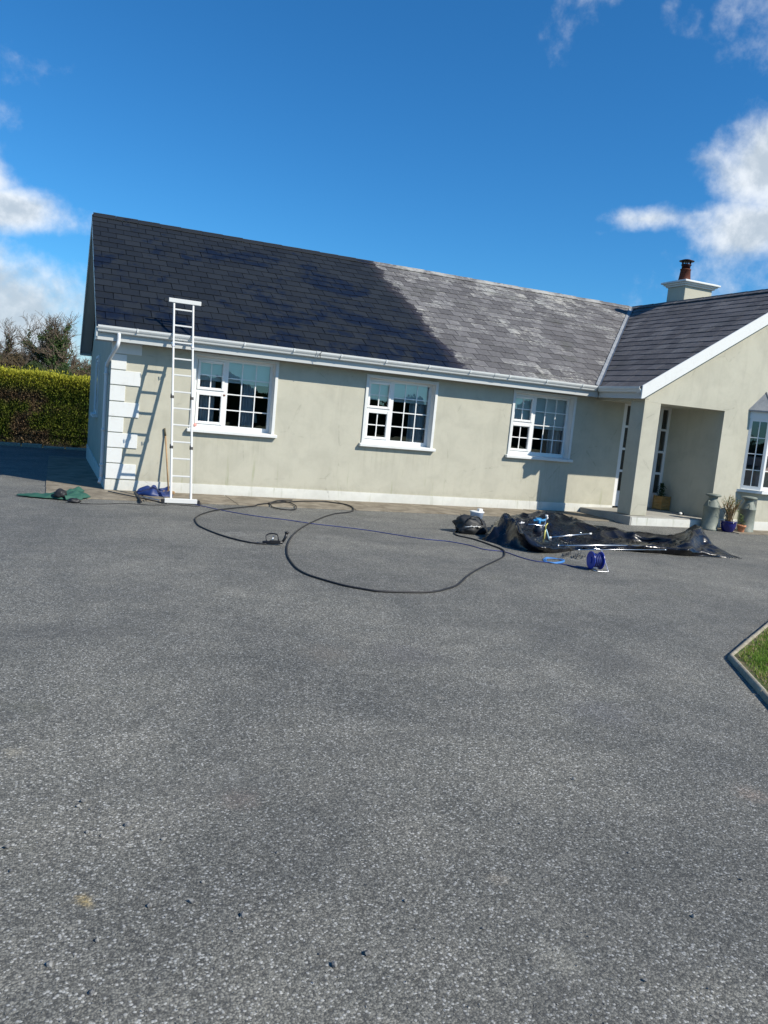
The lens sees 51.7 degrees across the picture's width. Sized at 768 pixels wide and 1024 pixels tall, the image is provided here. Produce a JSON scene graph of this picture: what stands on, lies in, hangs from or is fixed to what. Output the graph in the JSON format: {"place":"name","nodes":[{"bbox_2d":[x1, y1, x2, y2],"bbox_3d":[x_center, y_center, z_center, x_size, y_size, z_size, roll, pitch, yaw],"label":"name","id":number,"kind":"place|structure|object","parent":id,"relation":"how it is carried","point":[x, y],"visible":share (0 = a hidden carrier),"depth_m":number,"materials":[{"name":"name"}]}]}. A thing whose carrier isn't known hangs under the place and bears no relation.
{"place":"outdoors","nodes":[
{"label":"outdoors","id":0,"kind":"place"},
{"bbox_2d":[0,445,767,1023],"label":"driveway","id":1,"kind":"structure","parent":0,"point":[192,637],"depth_m":3.88,"materials":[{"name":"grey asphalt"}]},
{"bbox_2d":[0,442,85,450],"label":"drive edging","id":2,"kind":"object","parent":1,"relation":"on","point":[31,445],"visible":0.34,"depth_m":23.10,"materials":[{"name":"concrete"}]},
{"bbox_2d":[46,961,52,967],"bbox_3d":[-1.007,1.362,2.387,0.024,0.020,0.019,7,7,9],"label":"loose stone","id":3,"kind":"object","parent":1,"relation":"on","point":[49,964],"visible":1,"depth_m":2.38,"materials":[{"name":"grey stone"}]},
{"bbox_2d":[16,486,89,502],"bbox_3d":[-4.888,-0.326,12.267,1.012,0.170,1.154,7,7,10],"label":"jacket","id":4,"kind":"object","parent":1,"relation":"on","point":[76,495],"visible":1,"depth_m":11.85,"materials":[{"name":"teal fabric"}]},
{"bbox_2d":[88,989,94,995],"bbox_3d":[-0.846,1.390,2.293,0.017,0.014,0.017,6,7,5],"label":"loose stone","id":5,"kind":"object","parent":1,"relation":"on","point":[91,992],"visible":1,"depth_m":2.29,"materials":[{"name":"grey stone"}]},
{"bbox_2d":[124,822,131,826],"bbox_3d":[-1.031,1.258,3.191,0.028,0.018,0.022,4,7,-15],"label":"loose stone","id":6,"kind":"object","parent":1,"relation":"on","point":[127,824],"visible":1,"depth_m":3.18,"materials":[{"name":"grey stone"}]},
{"bbox_2d":[80,503,200,505],"bbox_3d":[-3.637,-0.119,12.175,1.950,0.028,0.300,0,9,-40],"label":"cable","id":7,"kind":"object","parent":1,"relation":"on","point":[133,503],"visible":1,"depth_m":12.12,"materials":[{"name":"black rubber"}]},
{"bbox_2d":[161,297,204,504],"bbox_3d":[-3.282,-1.836,12.941,0.670,3.299,1.137,2,8,-23],"label":"ladder","id":8,"kind":"object","parent":1,"relation":"on","point":[180,500],"visible":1,"depth_m":12.92,"materials":[{"name":"white metal"}]},
{"bbox_2d":[188,899,195,903],"bbox_3d":[-0.666,1.351,2.748,0.023,0.019,0.020,0,9,-35],"label":"loose stone","id":9,"kind":"object","parent":1,"relation":"on","point":[192,901],"visible":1,"depth_m":2.74,"materials":[{"name":"grey stone"}]},
{"bbox_2d":[262,531,288,543],"bbox_3d":[-1.339,0.315,9.796,0.318,0.169,0.081,4,7,-9],"label":"spray gun","id":10,"kind":"object","parent":1,"relation":"on","point":[272,541],"visible":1,"depth_m":9.78,"materials":[{"name":"black plastic"}]},
{"bbox_2d":[268,499,296,509],"bbox_3d":[-1.761,-0.137,13.638,0.480,0.043,1.291,4,7,-12],"label":"hose","id":11,"kind":"object","parent":1,"relation":"on","point":[286,500],"visible":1,"depth_m":13.74,"materials":[{"name":"black rubber"}]},
{"bbox_2d":[331,960,336,967],"bbox_3d":[-0.157,1.428,2.502,0.019,0.016,0.024,7,7,16],"label":"loose stone","id":12,"kind":"object","parent":1,"relation":"on","point":[334,964],"visible":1,"depth_m":2.50,"materials":[{"name":"grey stone"}]},
{"bbox_2d":[194,501,504,592],"bbox_3d":[-0.442,0.300,11.208,4.229,0.039,6.836,2,8,-23],"label":"hose","id":13,"kind":"object","parent":1,"relation":"on","point":[366,589],"visible":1,"depth_m":9.81,"materials":[{"name":"black rubber"}]},
{"bbox_2d":[365,950,370,955],"bbox_3d":[-0.051,1.429,2.569,0.026,0.019,0.018,3,7,-18],"label":"loose stone","id":14,"kind":"object","parent":1,"relation":"on","point":[367,952],"visible":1,"depth_m":2.56,"materials":[{"name":"grey stone"}]},
{"bbox_2d":[195,504,588,568],"bbox_3d":[-0.146,0.296,11.574,6.259,0.010,0.496,8,8,23],"label":"power cord","id":15,"kind":"object","parent":1,"relation":"on","point":[396,534],"visible":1,"depth_m":11.51,"materials":[{"name":"blue plastic"}]},
{"bbox_2d":[452,514,487,534],"bbox_3d":[1.377,0.183,12.456,0.563,0.296,0.404,2,8,-23],"label":"tool bag","id":16,"kind":"object","parent":1,"relation":"on","point":[467,524],"visible":1,"depth_m":12.32,"materials":[{"name":"black fabric"}]},
{"bbox_2d":[470,508,483,518],"bbox_3d":[1.692,0.025,14.437,0.270,0.185,0.270,2,8,-23],"label":"tub","id":17,"kind":"object","parent":16,"relation":"on","point":[478,512],"visible":0.92,"depth_m":14.35,"materials":[{"name":"white plastic"}]},
{"bbox_2d":[543,557,564,563],"bbox_3d":[2.255,0.645,10.543,0.283,0.016,0.408,9,8,24],"label":"cord coil","id":18,"kind":"object","parent":1,"relation":"on","point":[563,561],"visible":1,"depth_m":10.53,"materials":[{"name":"blue"}]},
{"bbox_2d":[586,548,608,571],"bbox_3d":[2.743,0.614,10.165,0.220,0.269,0.243,4,7,-13],"label":"cable reel","id":19,"kind":"object","parent":1,"relation":"on","point":[597,560],"visible":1,"depth_m":10.11,"materials":[{"name":"blue plastic"}]},
{"bbox_2d":[482,510,741,558],"bbox_3d":[3.806,0.248,13.382,4.016,0.401,5.285,7,7,10],"label":"plastic sheet","id":20,"kind":"object","parent":1,"relation":"on","point":[508,530],"visible":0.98,"depth_m":12.65,"materials":[{"name":"black plastic"}]},
{"bbox_2d":[528,515,547,531],"bbox_3d":[2.489,0.205,12.798,0.367,0.325,0.177,-4,11,-51],"label":"pump sprayer","id":21,"kind":"object","parent":20,"relation":"on","point":[538,526],"visible":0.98,"depth_m":12.78,"materials":[{"name":"blue plastic"}]},
{"bbox_2d":[543,523,548,539],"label":"loppers","id":22,"kind":"object","parent":20,"relation":"on","point":[545,531],"visible":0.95,"depth_m":12.35,"materials":[{"name":"yellow plastic"}]},
{"bbox_2d":[549,533,591,537],"bbox_3d":[2.960,0.377,12.600,0.821,0.117,0.033,2,8,-23],"label":"metal pole","id":23,"kind":"object","parent":20,"relation":"on","point":[571,535],"visible":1,"depth_m":12.60,"materials":[{"name":"grey metal"}]},
{"bbox_2d":[577,549,666,549],"bbox_3d":[3.535,0.560,11.701,1.642,0.048,0.018,2,8,-23],"label":"metal pole","id":24,"kind":"object","parent":20,"relation":"on","point":[622,549],"visible":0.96,"depth_m":11.69,"materials":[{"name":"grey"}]},
{"bbox_2d":[701,493,721,530],"bbox_3d":[6.707,-0.007,16.233,0.333,0.745,0.333,5,7,-4],"label":"milk churn","id":25,"kind":"object","parent":1,"relation":"on","point":[710,514],"visible":0.98,"depth_m":16.11,"materials":[{"name":"grey paint"}]},
{"bbox_2d":[720,495,740,532],"bbox_3d":[7.032,0.018,16.137,0.456,0.781,0.431,6,7,8],"label":"plant pot","id":26,"kind":"object","parent":1,"relation":"on","point":[728,524],"visible":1,"depth_m":16.09,"materials":[{"name":"blue ceramic"}]},
{"bbox_2d":[0,0,767,367],"label":"sky","id":27,"kind":"structure","parent":0,"point":[589,149],"materials":[{"name":"blue"}]},
{"bbox_2d":[45,456,767,534],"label":"footpath","id":28,"kind":"structure","parent":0,"point":[66,473],"depth_m":14.59,"materials":[{"name":"concrete"}]},
{"bbox_2d":[108,490,166,503],"bbox_3d":[-3.980,-0.240,12.747,0.532,0.037,1.504,0,9,-37],"label":"squeegee","id":29,"kind":"object","parent":28,"relation":"on","point":[139,497],"visible":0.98,"depth_m":12.71,"materials":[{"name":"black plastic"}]},
{"bbox_2d":[135,485,172,496],"bbox_3d":[-3.842,-0.417,13.517,0.588,0.213,0.871,5,7,-3],"label":"tarp","id":30,"kind":"object","parent":28,"relation":"on","point":[147,490],"visible":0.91,"depth_m":13.21,"materials":[{"name":"blue plastic"}]},
{"bbox_2d":[164,428,174,493],"bbox_3d":[-3.697,-0.876,13.636,0.220,1.113,0.253,2,8,-23],"label":"broom","id":31,"kind":"object","parent":28,"relation":"on","point":[173,492],"visible":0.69,"depth_m":13.63,"materials":[{"name":"brown wood"}]},
{"bbox_2d":[735,514,745,531],"bbox_3d":[7.338,0.222,16.250,0.210,0.407,0.219,2,8,-23],"label":"plant pot","id":32,"kind":"object","parent":28,"relation":"on","point":[741,528],"visible":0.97,"depth_m":16.23,"materials":[{"name":"orange ceramic"}]},
{"bbox_2d":[736,496,757,531],"bbox_3d":[7.549,0.043,16.471,0.333,0.745,0.333,1,9,-33],"label":"milk churn","id":33,"kind":"object","parent":28,"relation":"on","point":[747,507],"visible":0.94,"depth_m":16.35,"materials":[{"name":"grey paint"}]},
{"bbox_2d":[556,545,638,545],"bbox_3d":[3.386,0.508,11.964,1.987,0.038,0.030,2,8,-28],"label":"metal pole","id":34,"kind":"object","parent":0,"point":[596,545],"visible":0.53,"depth_m":11.84,"materials":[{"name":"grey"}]},
{"bbox_2d":[734,627,767,691],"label":"lawn","id":35,"kind":"structure","parent":0,"point":[744,664],"depth_m":6.31,"materials":[{"name":"plant"}]},
{"bbox_2d":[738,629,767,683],"bbox_3d":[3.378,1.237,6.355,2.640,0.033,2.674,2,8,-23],"label":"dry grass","id":36,"kind":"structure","parent":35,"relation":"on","point":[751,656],"depth_m":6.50,"materials":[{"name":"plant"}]},
{"bbox_3d":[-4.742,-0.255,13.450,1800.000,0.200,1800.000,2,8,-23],"label":"ground","id":37,"kind":"structure","parent":0,"visible":0},
{"bbox_2d":[0,317,29,364],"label":"bare tree","id":38,"kind":"object","parent":37,"relation":"on","point":[9,345],"visible":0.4,"depth_m":85.87,"materials":[{"name":"grey plant"}]},
{"bbox_2d":[0,352,32,376],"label":"shrub","id":39,"kind":"object","parent":37,"relation":"on","point":[13,360],"visible":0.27,"depth_m":78.25,"materials":[{"name":"plant"}]},
{"bbox_2d":[15,347,41,362],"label":"bare tree","id":40,"kind":"object","parent":37,"relation":"on","point":[23,355],"visible":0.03,"depth_m":98.13,"materials":[{"name":"brown plant"}]},
{"bbox_2d":[16,361,51,378],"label":"shrub","id":41,"kind":"object","parent":37,"relation":"on","point":[35,365],"visible":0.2,"depth_m":77.33,"materials":[{"name":"green plant"}]},
{"bbox_2d":[0,364,89,447],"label":"hedge","id":42,"kind":"object","parent":37,"relation":"on","point":[45,411],"visible":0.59,"depth_m":23.40,"materials":[{"name":"green leaf"},{"name":"brown twig"}]},
{"bbox_2d":[12,310,90,372],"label":"bare tree","id":43,"kind":"object","parent":37,"relation":"on","point":[53,350],"visible":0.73,"depth_m":84.55,"materials":[{"name":"plant"}]},
{"bbox_2d":[42,364,74,380],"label":"shrub","id":44,"kind":"object","parent":37,"relation":"on","point":[60,369],"visible":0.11,"depth_m":77.42,"materials":[{"name":"green plant"}]},
{"bbox_2d":[71,369,90,383],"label":"shrub","id":45,"kind":"object","parent":37,"relation":"on","point":[78,372],"visible":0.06,"depth_m":79.95,"materials":[{"name":"plant"}]},
{"bbox_2d":[80,212,767,530],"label":"bungalow","id":46,"kind":"object","parent":37,"relation":"on","point":[318,375],"visible":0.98,"depth_m":15.95,"materials":[{"name":"white paint"}]},
{"bbox_2d":[90,355,99,417],"bbox_3d":[-6.255,-2.725,17.153,0.102,1.300,1.250,2,8,-23],"label":"gable window","id":47,"kind":"structure","parent":46,"relation":"in","point":[97,371],"depth_m":17.03,"materials":[{"name":"white paint"}]},
{"bbox_2d":[186,351,279,437],"bbox_3d":[-2.700,-2.058,14.160,1.606,1.417,0.457,2,8,-23],"label":"window","id":48,"kind":"structure","parent":46,"relation":"in","point":[209,368],"depth_m":14.18,"materials":[{"name":"white plastic"}]},
{"bbox_2d":[359,374,438,451],"bbox_3d":[0.257,-1.899,15.414,1.601,1.397,0.457,2,8,-23],"label":"window","id":49,"kind":"structure","parent":46,"relation":"in","point":[419,393],"depth_m":15.46,"materials":[{"name":"white plastic"}]},
{"bbox_2d":[505,389,576,462],"bbox_3d":[3.247,-1.787,16.675,1.643,1.435,0.457,2,8,-23],"label":"window","id":50,"kind":"structure","parent":46,"relation":"in","point":[551,412],"depth_m":16.75,"materials":[{"name":"white plastic"}]},
{"bbox_2d":[647,415,659,505],"bbox_3d":[5.758,-1.206,17.699,0.670,2.175,0.053,2,8,-23],"label":"door","id":51,"kind":"structure","parent":46,"relation":"in","point":[659,415],"depth_m":17.81,"materials":[{"name":"white plastic"}]},
{"bbox_2d":[652,483,670,510],"bbox_3d":[6.220,-0.361,17.720,0.289,0.624,0.275,2,8,-27],"label":"planter","id":52,"kind":"object","parent":46,"relation":"on","point":[660,502],"visible":1,"depth_m":17.67,"materials":[{"name":"orange wood"}]},
{"bbox_2d":[740,418,767,490],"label":"bay side window","id":53,"kind":"structure","parent":46,"relation":"in","point":[742,486],"depth_m":16.70,"materials":[{"name":"white plastic"}]},
{"bbox_2d":[760,444,767,491],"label":"bay front window","id":54,"kind":"structure","parent":46,"relation":"in","point":[765,489],"depth_m":16.68,"materials":[{"name":"white plastic"}]},
{"bbox_2d":[728,622,767,704],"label":"kerb","id":55,"kind":"structure","parent":37,"relation":"on","point":[755,684],"depth_m":6.16,"materials":[{"name":"concrete"}]}
]}

